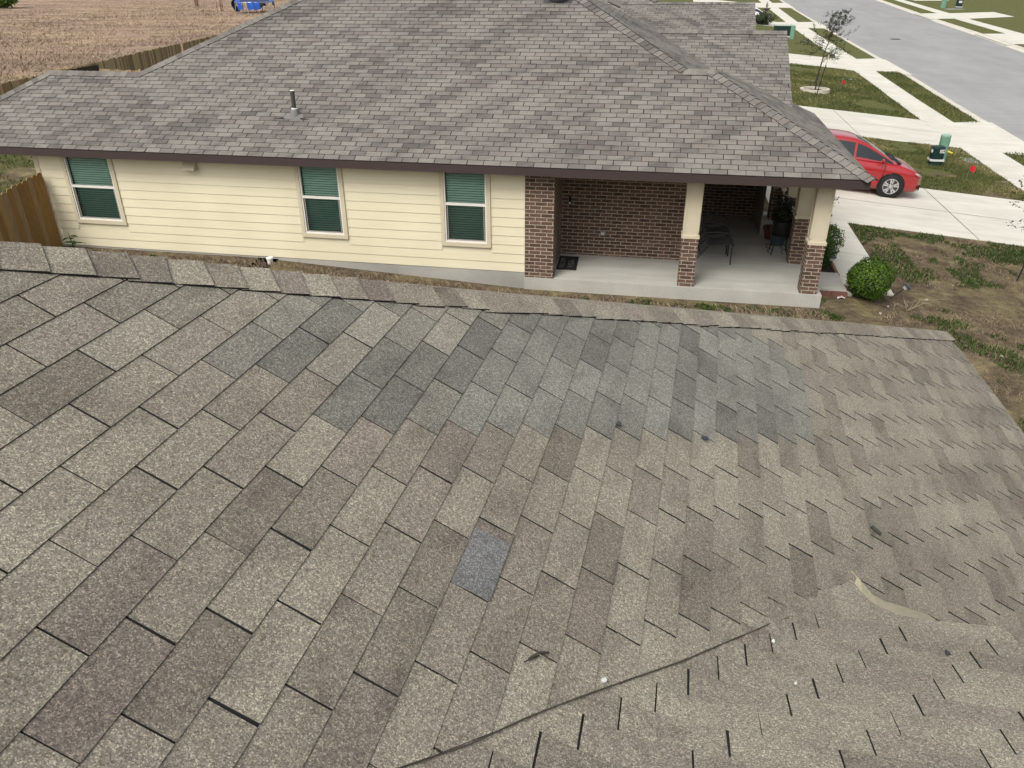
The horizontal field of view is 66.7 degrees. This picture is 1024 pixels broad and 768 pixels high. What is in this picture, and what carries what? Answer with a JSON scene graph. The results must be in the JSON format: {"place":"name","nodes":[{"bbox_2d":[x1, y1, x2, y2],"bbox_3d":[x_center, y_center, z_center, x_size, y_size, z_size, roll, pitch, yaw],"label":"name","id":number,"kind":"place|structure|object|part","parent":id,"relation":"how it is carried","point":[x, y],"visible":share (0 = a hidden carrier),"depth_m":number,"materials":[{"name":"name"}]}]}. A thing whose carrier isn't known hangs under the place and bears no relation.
{"place":"outdoors","nodes":[
{"label":"outdoors","id":0,"kind":"place"},
{"bbox_2d":[0,154,34,192],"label":"garden grass","id":1,"kind":"structure","parent":0,"point":[13,162],"depth_m":23.56,"materials":[{"name":"green plant"}]},
{"bbox_2d":[0,0,290,83],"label":"dry field","id":2,"kind":"structure","parent":0,"point":[73,7],"depth_m":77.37,"materials":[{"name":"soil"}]},
{"bbox_2d":[0,0,18,7],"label":"field shrub","id":3,"kind":"object","parent":2,"relation":"on","point":[9,3],"visible":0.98,"depth_m":105.04,"materials":[{"name":"green plant"}]},
{"bbox_2d":[180,34,218,50],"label":"fence","id":4,"kind":"object","parent":2,"relation":"on","point":[187,45],"visible":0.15,"depth_m":41.65,"materials":[{"name":"brown wood"}]},
{"bbox_2d":[231,0,274,13],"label":"trampoline","id":5,"kind":"object","parent":2,"relation":"on","point":[255,4],"visible":0.96,"depth_m":94.39,"materials":[{"name":"blue plastic"}]},
{"bbox_2d":[0,0,1023,432],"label":"lawn ground","id":6,"kind":"structure","parent":0,"point":[984,302],"depth_m":15.62,"materials":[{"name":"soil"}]},
{"bbox_2d":[0,172,62,246],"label":"fence","id":7,"kind":"object","parent":6,"relation":"on","point":[26,214],"visible":0.61,"depth_m":15.75,"materials":[{"name":"brown wood"}]},
{"bbox_2d":[62,233,85,247],"bbox_3d":[-9.233,-2.978,16.360,0.458,0.461,0.522,-17,33,-28],"label":"tall weed","id":8,"kind":"object","parent":6,"relation":"on","point":[72,242],"visible":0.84,"depth_m":16.27,"materials":[{"name":"green plant"}]},
{"bbox_2d":[0,43,181,94],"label":"fence","id":9,"kind":"object","parent":6,"relation":"on","point":[141,61],"visible":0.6,"depth_m":35.48,"materials":[{"name":"brown wood"}]},
{"bbox_2d":[58,67,139,71],"bbox_3d":[-14.296,-11.329,30.517,8.062,1.852,0.157,8,30,16],"label":"fence","id":10,"kind":"object","parent":6,"relation":"on","point":[114,70],"visible":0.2,"depth_m":30.51,"materials":[{"name":"brown wood"}]},
{"bbox_2d":[266,256,272,265],"bbox_3d":[-4.895,-2.455,15.757,0.136,0.240,0.136,5,29,9],"label":"cleanout pipe","id":11,"kind":"object","parent":6,"relation":"on","point":[269,259],"visible":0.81,"depth_m":15.69,"materials":[{"name":"white plastic"}]},
{"bbox_2d":[0,0,877,307],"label":"neighbour house","id":12,"kind":"structure","parent":6,"relation":"on","point":[524,144],"depth_m":15.40,"materials":[{"name":"grey"}]},
{"bbox_2d":[59,157,127,224],"bbox_3d":[-8.609,-4.114,16.087,1.170,1.582,0.228,5,29,9],"label":"window","id":13,"kind":"structure","parent":12,"relation":"in","point":[92,185],"depth_m":16.13,"materials":[{"name":"green glass"}]},
{"bbox_2d":[293,166,348,238],"bbox_3d":[-3.715,-3.681,15.278,0.970,1.612,0.228,5,29,9],"label":"window","id":14,"kind":"structure","parent":12,"relation":"in","point":[320,191],"depth_m":15.31,"materials":[{"name":"green glass"}]},
{"bbox_2d":[438,172,490,247],"bbox_3d":[-0.869,-3.430,14.808,0.980,1.627,0.228,5,29,9],"label":"window","id":15,"kind":"structure","parent":12,"relation":"in","point":[465,200],"depth_m":14.84,"materials":[{"name":"green glass"}]},
{"bbox_2d":[556,256,578,269],"bbox_3d":[1.137,-2.472,15.862,0.400,0.017,0.800,4,29,8],"label":"doormat","id":16,"kind":"object","parent":12,"relation":"on","point":[567,262],"visible":1,"depth_m":15.81,"materials":[{"name":"rubber"}]},
{"bbox_2d":[698,212,728,253],"bbox_3d":[4.194,-3.386,16.340,0.819,1.160,0.565,6,29,12],"label":"patio chair","id":17,"kind":"object","parent":12,"relation":"on","point":[717,229],"visible":0.51,"depth_m":16.42,"materials":[{"name":"black metal"}]},
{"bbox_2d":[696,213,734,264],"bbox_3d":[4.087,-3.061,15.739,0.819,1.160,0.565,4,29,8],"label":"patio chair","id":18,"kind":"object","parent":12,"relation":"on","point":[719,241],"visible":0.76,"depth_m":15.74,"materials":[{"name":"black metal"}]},
{"bbox_2d":[763,224,772,239],"bbox_3d":[5.693,-3.346,17.171,0.330,0.270,0.330,5,29,9],"label":"plant pot","id":19,"kind":"object","parent":12,"relation":"on","point":[766,227],"visible":0.56,"depth_m":17.13,"materials":[{"name":"ceramic"}]},
{"bbox_2d":[766,227,789,254],"bbox_3d":[5.590,-2.973,16.238,0.490,0.511,0.456,5,29,9],"label":"plant stand","id":20,"kind":"object","parent":12,"relation":"on","point":[773,234],"visible":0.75,"depth_m":16.14,"materials":[{"name":"black metal"}]},
{"bbox_2d":[773,198,795,235],"bbox_3d":[5.607,-3.443,15.984,0.472,0.731,0.547,5,29,9],"label":"potted plant","id":21,"kind":"object","parent":20,"relation":"on","point":[782,224],"visible":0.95,"depth_m":15.93,"materials":[{"name":"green plant"}]},
{"bbox_2d":[770,191,791,245],"bbox_3d":[5.742,-3.541,16.590,0.434,1.166,0.475,5,29,9],"label":"potted plant","id":22,"kind":"object","parent":12,"relation":"on","point":[779,241],"visible":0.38,"depth_m":16.64,"materials":[{"name":"green plant"}]},
{"bbox_2d":[0,241,1023,767],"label":"house","id":23,"kind":"structure","parent":6,"relation":"on","point":[252,517],"depth_m":2.46,"materials":[{"name":"grey asphalt"}]},
{"bbox_2d":[524,651,550,662],"bbox_3d":[0.074,0.777,2.199,0.096,0.039,0.025,-19,34,-31],"label":"twig","id":24,"kind":"object","parent":23,"relation":"on","point":[535,655],"visible":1,"depth_m":2.20,"materials":[{"name":"brown plant"}]},
{"bbox_2d":[871,525,881,534],"bbox_3d":[1.782,0.716,3.808,0.058,0.040,0.019,20,35,33],"label":"leaf scrap","id":25,"kind":"object","parent":23,"relation":"on","point":[875,529],"visible":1,"depth_m":3.80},
{"bbox_2d":[630,297,655,304],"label":"weed clump","id":26,"kind":"object","parent":6,"relation":"on","point":[647,301],"visible":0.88,"depth_m":14.61,"materials":[{"name":"green plant"}]},
{"bbox_2d":[598,0,755,30],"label":"gable roof house","id":27,"kind":"structure","parent":6,"relation":"on","point":[740,16],"depth_m":26.82,"materials":[{"name":"grey"}]},
{"bbox_2d":[695,302,709,308],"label":"weed clump","id":28,"kind":"object","parent":6,"relation":"on","point":[704,306],"visible":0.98,"depth_m":14.41,"materials":[{"name":"green plant"}]},
{"bbox_2d":[704,304,730,311],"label":"weed clump","id":29,"kind":"object","parent":6,"relation":"on","point":[713,306],"visible":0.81,"depth_m":14.31,"materials":[{"name":"green plant"}]},
{"bbox_2d":[742,306,764,312],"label":"weed clump","id":30,"kind":"object","parent":6,"relation":"on","point":[753,309],"visible":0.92,"depth_m":14.29,"materials":[{"name":"green plant"}]},
{"bbox_2d":[760,2,772,24],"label":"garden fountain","id":31,"kind":"object","parent":6,"relation":"on","point":[766,9],"visible":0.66,"depth_m":86.00,"materials":[{"name":"stone"}]},
{"bbox_2d":[756,11,777,24],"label":"shrub","id":32,"kind":"object","parent":6,"relation":"on","point":[762,17],"visible":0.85,"depth_m":85.39,"materials":[{"name":"green plant"}]},
{"bbox_2d":[761,307,796,317],"bbox_3d":[4.860,-1.327,14.128,0.645,0.167,0.430,5,29,9],"label":"weed clump","id":33,"kind":"object","parent":6,"relation":"on","point":[773,309],"visible":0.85,"depth_m":14.14,"materials":[{"name":"green plant"}]},
{"bbox_2d":[773,24,791,36],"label":"transformer cabinet","id":34,"kind":"object","parent":6,"relation":"on","point":[782,27],"visible":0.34,"depth_m":72.97,"materials":[{"name":"green metal"}]},
{"bbox_2d":[789,25,795,38],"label":"utility pedestal","id":35,"kind":"object","parent":6,"relation":"on","point":[792,31],"visible":0.97,"depth_m":71.02,"materials":[{"name":"green plastic"}]},
{"bbox_2d":[800,86,829,93],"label":"stone ring","id":36,"kind":"object","parent":6,"relation":"on","point":[822,90],"visible":0.72,"depth_m":40.31,"materials":[{"name":"stone"}]},
{"bbox_2d":[808,309,832,317],"bbox_3d":[5.613,-1.291,14.101,0.488,0.122,0.348,5,29,9],"label":"weed clump","id":37,"kind":"object","parent":6,"relation":"on","point":[828,312],"visible":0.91,"depth_m":14.09,"materials":[{"name":"green plant"}]},
{"bbox_2d":[816,54,829,95],"bbox_3d":[15.555,-15.431,38.982,0.347,2.056,0.051,0,28,1],"label":"stake","id":38,"kind":"object","parent":6,"relation":"on","point":[823,73],"visible":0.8,"depth_m":38.89,"materials":[{"name":"beige wood"}]},
{"bbox_2d":[793,8,859,89],"bbox_3d":[15.896,-16.901,39.503,3.182,3.964,2.698,5,29,9],"label":"young tree","id":39,"kind":"object","parent":6,"relation":"on","point":[832,24],"visible":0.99,"depth_m":39.19,"materials":[{"name":"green plant"}]},
{"bbox_2d":[821,258,833,272],"bbox_3d":[6.585,-3.011,17.354,0.650,0.009,3.570,5,29,9],"label":"planting bed","id":40,"kind":"object","parent":6,"relation":"on","point":[825,269],"depth_m":16.20,"materials":[{"name":"brown soil"}]},
{"bbox_2d":[828,255,836,271],"bbox_3d":[6.474,-2.393,15.820,0.160,0.460,0.160,7,29,8],"label":"path light","id":41,"kind":"object","parent":40,"relation":"on","point":[832,257],"visible":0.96,"depth_m":15.71,"materials":[{"name":"grey metal"}]},
{"bbox_2d":[822,222,845,266],"bbox_3d":[6.418,-2.979,16.102,0.820,1.209,0.825,-18,33,-30],"label":"bushy shrub","id":42,"kind":"object","parent":40,"relation":"on","point":[831,240],"visible":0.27,"depth_m":15.96,"materials":[{"name":"green plant"}]},
{"bbox_2d":[826,255,839,275],"bbox_3d":[6.726,-2.470,16.326,0.055,0.090,1.300,5,29,9],"label":"bed edging","id":43,"kind":"object","parent":6,"relation":"on","point":[834,268],"visible":0.51,"depth_m":16.13,"materials":[{"name":"brick"}]},
{"bbox_2d":[826,313,845,320],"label":"weed clump","id":44,"kind":"object","parent":6,"relation":"on","point":[833,315],"visible":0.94,"depth_m":13.95,"materials":[{"name":"green plant"}]},
{"bbox_2d":[830,219,893,295],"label":"garden walk","id":45,"kind":"structure","parent":6,"relation":"on","point":[851,253],"depth_m":17.24,"materials":[{"name":"concrete"}]},
{"bbox_2d":[846,255,896,301],"bbox_3d":[6.802,-1.989,14.725,0.895,0.864,1.029,5,29,9],"label":"round shrub","id":46,"kind":"object","parent":6,"relation":"on","point":[864,271],"visible":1,"depth_m":14.52,"materials":[{"name":"green plant"}]},
{"bbox_2d":[889,283,910,298],"bbox_3d":[7.409,-1.746,14.922,0.160,0.460,0.160,42,37,-11],"label":"path light","id":47,"kind":"object","parent":6,"relation":"on","point":[906,287],"visible":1,"depth_m":14.80,"materials":[{"name":"silver metal"}]},
{"bbox_2d":[789,63,1023,199],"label":"lawn grass","id":48,"kind":"structure","parent":6,"relation":"on","point":[949,163],"depth_m":36.33,"materials":[{"name":"green plant"}]},
{"bbox_2d":[893,299,942,310],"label":"dry stems","id":49,"kind":"object","parent":6,"relation":"on","point":[912,305],"visible":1,"depth_m":14.45,"materials":[{"name":"plant"}]},
{"bbox_2d":[927,145,945,166],"bbox_3d":[14.436,-7.743,26.460,0.436,0.690,0.382,5,29,9],"label":"utility pedestal","id":50,"kind":"object","parent":6,"relation":"on","point":[936,154],"visible":0.95,"depth_m":26.32,"materials":[{"name":"green plastic"}]},
{"bbox_2d":[939,134,951,160],"bbox_3d":[15.006,-8.198,27.080,0.330,0.970,0.330,5,29,9],"label":"utility pedestal","id":51,"kind":"object","parent":6,"relation":"on","point":[945,139],"visible":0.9,"depth_m":26.86,"materials":[{"name":"green plastic"}]},
{"bbox_2d":[967,166,975,174],"bbox_3d":[14.749,-6.765,25.034,0.213,0.521,0.033,5,29,9],"label":"marker flag","id":52,"kind":"object","parent":6,"relation":"on","point":[972,168],"visible":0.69,"depth_m":24.96,"materials":[{"name":"red plastic"}]},
{"bbox_2d":[1006,180,1023,231],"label":"staked sapling","id":53,"kind":"object","parent":6,"relation":"on","point":[1017,206],"visible":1,"depth_m":16.38,"materials":[{"name":"green plant"}]},
{"bbox_2d":[693,0,794,8],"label":"driveway","id":54,"kind":"structure","parent":0,"point":[778,5],"depth_m":128.19,"materials":[{"name":"concrete"}]},
{"bbox_2d":[755,7,762,20],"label":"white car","id":55,"kind":"object","parent":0,"point":[757,10],"visible":0.09,"depth_m":90.59,"materials":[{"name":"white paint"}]},
{"bbox_2d":[756,21,828,29],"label":"driveway","id":56,"kind":"structure","parent":0,"point":[809,24],"depth_m":89.35,"materials":[{"name":"concrete"}]},
{"bbox_2d":[789,53,911,74],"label":"driveway","id":57,"kind":"structure","parent":0,"point":[879,64],"depth_m":54.49,"materials":[{"name":"concrete"}]},
{"bbox_2d":[759,0,1023,190],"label":"sidewalk","id":58,"kind":"structure","parent":0,"point":[999,162],"depth_m":36.05,"materials":[{"name":"concrete"}]},
{"bbox_2d":[766,186,1023,245],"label":"driveway","id":59,"kind":"structure","parent":0,"point":[959,215],"depth_m":20.84,"materials":[{"name":"concrete"}]},
{"bbox_2d":[828,128,921,197],"bbox_3d":[9.533,-6.503,22.533,4.320,1.501,2.120,9,30,7],"label":"parked car","id":60,"kind":"object","parent":59,"relation":"on","point":[894,176],"visible":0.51,"depth_m":21.70,"materials":[{"name":"red paint"}]},
{"bbox_3d":[9.277,-6.947,22.347,3.240,0.533,1.587,9,30,7],"label":"window","id":61,"kind":"part","parent":60,"relation":"part of","materials":[{"name":"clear glass"}]},
{"bbox_2d":[783,0,1023,140],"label":"road","id":62,"kind":"structure","parent":0,"point":[982,78],"depth_m":61.21,"materials":[{"name":"grey asphalt"}]},
{"bbox_2d":[780,0,984,120],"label":"kerb","id":63,"kind":"structure","parent":62,"relation":"on","point":[963,109],"depth_m":45.43,"materials":[{"name":"concrete"}]},
{"bbox_2d":[877,0,1023,52],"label":"kerb","id":64,"kind":"structure","parent":62,"relation":"on","point":[1012,46],"depth_m":85.09,"materials":[{"name":"concrete"}]},
{"bbox_2d":[797,105,1023,154],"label":"driveway","id":65,"kind":"structure","parent":0,"point":[913,130],"depth_m":32.56,"materials":[{"name":"concrete"}]},
{"bbox_2d":[821,222,1023,430],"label":"green grass","id":66,"kind":"structure","parent":0,"point":[1015,254],"depth_m":16.88,"materials":[{"name":"green plant"}]},
{"bbox_2d":[884,0,1023,46],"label":"lawn","id":67,"kind":"structure","parent":0,"point":[1015,9],"depth_m":112.82,"materials":[{"name":"plant"}]},
{"bbox_2d":[940,0,947,7],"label":"utility pedestal","id":68,"kind":"object","parent":67,"relation":"on","point":[943,3],"visible":0.91,"depth_m":118.75,"materials":[{"name":"green plastic"}]},
{"bbox_2d":[955,0,962,7],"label":"utility pedestal","id":69,"kind":"object","parent":67,"relation":"on","point":[959,3],"visible":1,"depth_m":117.87,"materials":[{"name":"green plastic"}]},
{"bbox_2d":[896,0,1022,33],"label":"sidewalk","id":70,"kind":"structure","parent":0,"point":[992,27],"depth_m":91.11,"materials":[{"name":"concrete"}]},
{"bbox_2d":[914,12,1013,19],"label":"driveway","id":71,"kind":"structure","parent":0,"point":[974,15],"depth_m":102.51,"materials":[{"name":"concrete"}]},
{"bbox_2d":[975,34,1023,45],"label":"driveway","id":72,"kind":"structure","parent":0,"point":[1014,38],"depth_m":72.56,"materials":[{"name":"concrete"}]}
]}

